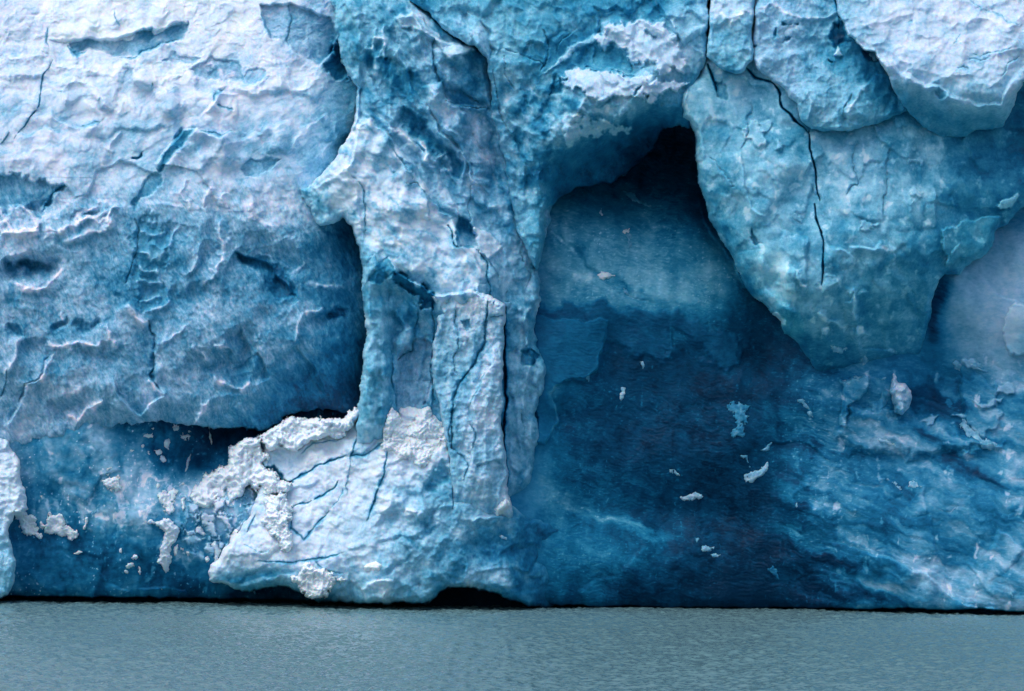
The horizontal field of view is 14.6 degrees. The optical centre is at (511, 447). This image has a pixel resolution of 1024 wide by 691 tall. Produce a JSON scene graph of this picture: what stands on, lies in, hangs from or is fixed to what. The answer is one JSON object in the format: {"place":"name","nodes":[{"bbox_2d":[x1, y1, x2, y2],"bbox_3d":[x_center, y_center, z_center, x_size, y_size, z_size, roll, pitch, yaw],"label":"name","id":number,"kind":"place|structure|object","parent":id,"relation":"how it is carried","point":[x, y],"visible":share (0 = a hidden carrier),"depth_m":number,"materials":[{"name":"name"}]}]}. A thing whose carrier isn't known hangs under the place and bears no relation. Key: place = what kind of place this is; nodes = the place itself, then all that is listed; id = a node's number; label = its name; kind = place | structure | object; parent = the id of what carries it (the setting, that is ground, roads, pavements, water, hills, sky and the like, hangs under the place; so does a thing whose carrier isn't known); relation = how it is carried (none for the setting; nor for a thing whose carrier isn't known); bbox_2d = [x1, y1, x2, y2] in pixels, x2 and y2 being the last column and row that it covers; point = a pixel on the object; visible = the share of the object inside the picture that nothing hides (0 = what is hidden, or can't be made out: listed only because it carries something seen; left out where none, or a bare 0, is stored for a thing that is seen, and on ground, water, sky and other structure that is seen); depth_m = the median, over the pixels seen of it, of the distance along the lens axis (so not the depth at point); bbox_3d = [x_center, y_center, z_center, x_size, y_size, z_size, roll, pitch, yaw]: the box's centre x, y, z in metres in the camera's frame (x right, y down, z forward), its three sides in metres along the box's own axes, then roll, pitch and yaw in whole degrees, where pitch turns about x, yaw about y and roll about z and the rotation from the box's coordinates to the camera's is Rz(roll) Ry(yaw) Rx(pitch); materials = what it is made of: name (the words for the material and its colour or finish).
{"place":"outdoors","nodes":[
{"label":"outdoors","id":0,"kind":"place"},
{"bbox_2d":[0,126,1023,613],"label":"glacier wall","id":1,"kind":"structure","parent":0,"point":[692,322],"depth_m":251.96,"materials":[{"name":"blue ice"}]},
{"bbox_2d":[0,438,27,598],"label":"ice spur","id":2,"kind":"structure","parent":1,"relation":"attached to","point":[13,497],"depth_m":247.42,"materials":[{"name":"ice"}]},
{"bbox_2d":[10,509,42,538],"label":"snow patch","id":3,"kind":"object","parent":1,"relation":"on","point":[28,524],"visible":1,"depth_m":249.94,"materials":[{"name":"white snow"}]},
{"bbox_2d":[40,512,78,540],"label":"snow patch","id":4,"kind":"object","parent":1,"relation":"on","point":[55,524],"visible":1,"depth_m":249.86,"materials":[{"name":"white snow"}]},
{"bbox_2d":[83,517,87,529],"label":"snow patch","id":5,"kind":"object","parent":1,"relation":"on","point":[86,522],"visible":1,"depth_m":249.52,"materials":[{"name":"white snow"}]},
{"bbox_2d":[102,475,121,491],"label":"snow patch","id":6,"kind":"object","parent":1,"relation":"on","point":[112,483],"visible":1,"depth_m":249.01,"materials":[{"name":"white snow"}]},
{"bbox_2d":[125,563,133,567],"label":"snow fleck","id":7,"kind":"object","parent":1,"relation":"on","point":[128,565],"visible":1,"depth_m":250.00},
{"bbox_2d":[160,455,165,462],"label":"snow fleck","id":8,"kind":"object","parent":1,"relation":"on","point":[162,459],"visible":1,"depth_m":250.86},
{"bbox_2d":[148,518,179,572],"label":"snow patch","id":9,"kind":"object","parent":1,"relation":"on","point":[170,529],"visible":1,"depth_m":249.32,"materials":[{"name":"white snow"}]},
{"bbox_2d":[157,488,177,514],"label":"snow patch","id":10,"kind":"object","parent":1,"relation":"on","point":[165,498],"visible":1,"depth_m":249.38,"materials":[{"name":"white snow"}]},
{"bbox_2d":[164,439,170,449],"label":"snow fleck","id":11,"kind":"object","parent":1,"relation":"on","point":[167,442],"visible":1,"depth_m":251.10},
{"bbox_2d":[173,544,177,555],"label":"snow patch","id":12,"kind":"object","parent":1,"relation":"on","point":[175,549],"visible":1,"depth_m":249.75,"materials":[{"name":"white snow"}]},
{"bbox_2d":[173,424,178,430],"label":"snow fleck","id":13,"kind":"object","parent":1,"relation":"on","point":[175,427],"visible":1,"depth_m":251.87},
{"bbox_2d":[181,498,184,509],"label":"snow patch","id":14,"kind":"object","parent":1,"relation":"on","point":[183,503],"visible":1,"depth_m":249.61,"materials":[{"name":"white snow"}]},
{"bbox_2d":[0,0,366,443],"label":"ice cliff","id":15,"kind":"structure","parent":1,"relation":"attached to","point":[172,251],"depth_m":248.91,"materials":[{"name":"blue ice"}]},
{"bbox_2d":[180,434,189,439],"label":"snow fleck","id":16,"kind":"object","parent":1,"relation":"on","point":[184,437],"visible":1,"depth_m":252.41},
{"bbox_2d":[185,454,190,470],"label":"snow patch","id":17,"kind":"object","parent":1,"relation":"on","point":[187,462],"visible":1,"depth_m":252.53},
{"bbox_2d":[196,526,205,534],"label":"snow patch","id":18,"kind":"object","parent":1,"relation":"on","point":[199,529],"visible":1,"depth_m":249.63,"materials":[{"name":"white snow"}]},
{"bbox_2d":[208,406,558,607],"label":"ice block","id":19,"kind":"structure","parent":1,"relation":"attached to","point":[415,531],"depth_m":246.10,"materials":[{"name":"ice"}]},
{"bbox_2d":[211,541,220,561],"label":"snow patch","id":20,"kind":"object","parent":19,"relation":"on","point":[214,545],"visible":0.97,"depth_m":249.59,"materials":[{"name":"white snow"}]},
{"bbox_2d":[229,529,238,541],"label":"snow patch","id":21,"kind":"object","parent":19,"relation":"on","point":[234,532],"visible":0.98,"depth_m":248.81,"materials":[{"name":"white snow"}]},
{"bbox_2d":[190,436,292,507],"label":"snow patch","id":22,"kind":"object","parent":19,"relation":"on","point":[241,470],"visible":0.99,"depth_m":248.67,"materials":[{"name":"white snow"}]},
{"bbox_2d":[260,492,292,551],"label":"snow patch","id":23,"kind":"object","parent":19,"relation":"on","point":[277,517],"visible":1,"depth_m":245.84,"materials":[{"name":"white snow"}]},
{"bbox_2d":[258,407,358,451],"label":"snow patch","id":24,"kind":"object","parent":19,"relation":"on","point":[293,433],"visible":0.99,"depth_m":247.63,"materials":[{"name":"white snow"}]},
{"bbox_2d":[290,562,345,598],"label":"snow patch","id":25,"kind":"object","parent":19,"relation":"on","point":[312,581],"visible":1,"depth_m":244.87,"materials":[{"name":"white snow"}]},
{"bbox_2d":[364,561,381,571],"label":"snow patch","id":26,"kind":"object","parent":19,"relation":"on","point":[373,566],"visible":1,"depth_m":244.50,"materials":[{"name":"white snow"}]},
{"bbox_2d":[381,406,446,467],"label":"snow patch","id":27,"kind":"object","parent":19,"relation":"on","point":[421,430],"visible":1,"depth_m":246.21,"materials":[{"name":"white snow"}]},
{"bbox_2d":[494,499,510,515],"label":"snow patch","id":28,"kind":"object","parent":19,"relation":"on","point":[502,506],"visible":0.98,"depth_m":246.19,"materials":[{"name":"white snow"}]},
{"bbox_2d":[301,0,551,517],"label":"ice column","id":29,"kind":"structure","parent":1,"relation":"attached to","point":[409,185],"depth_m":247.03,"materials":[{"name":"blue ice"}]},
{"bbox_2d":[410,0,708,270],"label":"ice arch","id":30,"kind":"structure","parent":1,"relation":"attached to","point":[586,93],"depth_m":247.40,"materials":[{"name":"blue ice"}]},
{"bbox_2d":[597,271,614,279],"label":"ice chip","id":31,"kind":"object","parent":1,"relation":"on","point":[603,275],"visible":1,"depth_m":252.56,"materials":[{"name":"white ice"}]},
{"bbox_2d":[620,387,625,399],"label":"ice chip","id":32,"kind":"object","parent":1,"relation":"on","point":[622,393],"visible":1,"depth_m":252.89,"materials":[{"name":"ice"}]},
{"bbox_2d":[623,191,651,208],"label":"ice chip","id":33,"kind":"object","parent":1,"relation":"on","point":[632,196],"visible":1,"depth_m":257.35,"materials":[{"name":"blue ice"}]},
{"bbox_2d":[680,492,702,500],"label":"ice chip","id":34,"kind":"object","parent":1,"relation":"on","point":[692,496],"visible":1,"depth_m":253.43,"materials":[{"name":"ice"}]},
{"bbox_2d":[701,545,713,551],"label":"ice chip","id":35,"kind":"object","parent":1,"relation":"on","point":[705,548],"visible":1,"depth_m":252.98,"materials":[{"name":"ice"}]},
{"bbox_2d":[727,401,749,437],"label":"ice chip","id":36,"kind":"object","parent":1,"relation":"attached to","point":[739,409],"visible":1,"depth_m":252.17,"materials":[{"name":"blue ice"}]},
{"bbox_2d":[740,455,750,466],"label":"ice chip","id":37,"kind":"object","parent":1,"relation":"attached to","point":[744,456],"visible":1,"depth_m":252.57,"materials":[{"name":"blue ice"}]},
{"bbox_2d":[744,462,768,482],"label":"ice chip","id":38,"kind":"object","parent":1,"relation":"on","point":[752,477],"visible":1,"depth_m":252.80,"materials":[{"name":"blue ice"}]},
{"bbox_2d":[761,442,771,450],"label":"ice chip","id":39,"kind":"object","parent":1,"relation":"attached to","point":[767,448],"visible":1,"depth_m":252.55,"materials":[{"name":"blue ice"}]},
{"bbox_2d":[767,566,778,578],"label":"ice chip","id":40,"kind":"object","parent":1,"relation":"attached to","point":[772,569],"visible":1,"depth_m":253.01,"materials":[{"name":"blue ice"}]},
{"bbox_2d":[797,399,809,408],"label":"ice chip","id":41,"kind":"object","parent":1,"relation":"on","point":[802,402],"visible":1,"depth_m":251.88,"materials":[{"name":"blue ice"}]},
{"bbox_2d":[682,0,1023,370],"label":"ice buttress","id":42,"kind":"structure","parent":1,"relation":"attached to","point":[856,208],"depth_m":246.26,"materials":[{"name":"blue ice"}]},
{"bbox_2d":[830,345,846,353],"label":"ice chip","id":43,"kind":"object","parent":42,"relation":"attached to","point":[840,350],"visible":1,"depth_m":249.41,"materials":[{"name":"blue ice"}]},
{"bbox_2d":[861,356,868,364],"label":"ice chip","id":44,"kind":"object","parent":42,"relation":"attached to","point":[864,360],"visible":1,"depth_m":251.16,"materials":[{"name":"blue ice"}]},
{"bbox_2d":[836,0,1023,137],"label":"ice slab","id":45,"kind":"structure","parent":42,"relation":"attached to","point":[954,68],"depth_m":244.39,"materials":[{"name":"white ice"}]},
{"bbox_2d":[842,375,865,384],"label":"ice chip","id":46,"kind":"object","parent":1,"relation":"on","point":[853,380],"visible":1,"depth_m":250.50,"materials":[{"name":"blue ice"}]},
{"bbox_2d":[869,390,890,412],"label":"ice chip","id":47,"kind":"object","parent":1,"relation":"on","point":[876,406],"visible":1,"depth_m":250.94,"materials":[{"name":"blue ice"}]},
{"bbox_2d":[878,439,895,445],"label":"ice chip","id":48,"kind":"object","parent":1,"relation":"on","point":[886,441],"visible":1,"depth_m":250.90,"materials":[{"name":"blue ice"}]},
{"bbox_2d":[890,374,911,414],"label":"ice boulder","id":49,"kind":"object","parent":1,"relation":"attached to","point":[900,393],"visible":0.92,"depth_m":250.46,"materials":[{"name":"white ice"}]},
{"bbox_2d":[908,481,921,487],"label":"ice chip","id":50,"kind":"object","parent":1,"relation":"on","point":[913,484],"visible":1,"depth_m":250.54,"materials":[{"name":"blue ice"}]},
{"bbox_2d":[953,360,961,370],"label":"ice chip","id":51,"kind":"object","parent":1,"relation":"on","point":[957,364],"visible":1,"depth_m":251.99,"materials":[{"name":"blue ice"}]},
{"bbox_2d":[969,362,981,367],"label":"ice chip","id":52,"kind":"object","parent":1,"relation":"on","point":[974,365],"visible":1,"depth_m":251.69,"materials":[{"name":"blue ice"}]},
{"bbox_2d":[959,413,996,450],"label":"ice chip","id":53,"kind":"object","parent":1,"relation":"on","point":[968,430],"visible":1,"depth_m":250.76,"materials":[{"name":"blue ice"}]},
{"bbox_2d":[0,599,1023,690],"bbox_3d":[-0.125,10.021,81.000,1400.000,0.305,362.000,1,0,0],"label":"water","id":54,"kind":"structure","parent":0,"point":[54,645],"depth_m":199.78,"materials":[{"name":"teal liquid"}]}
]}

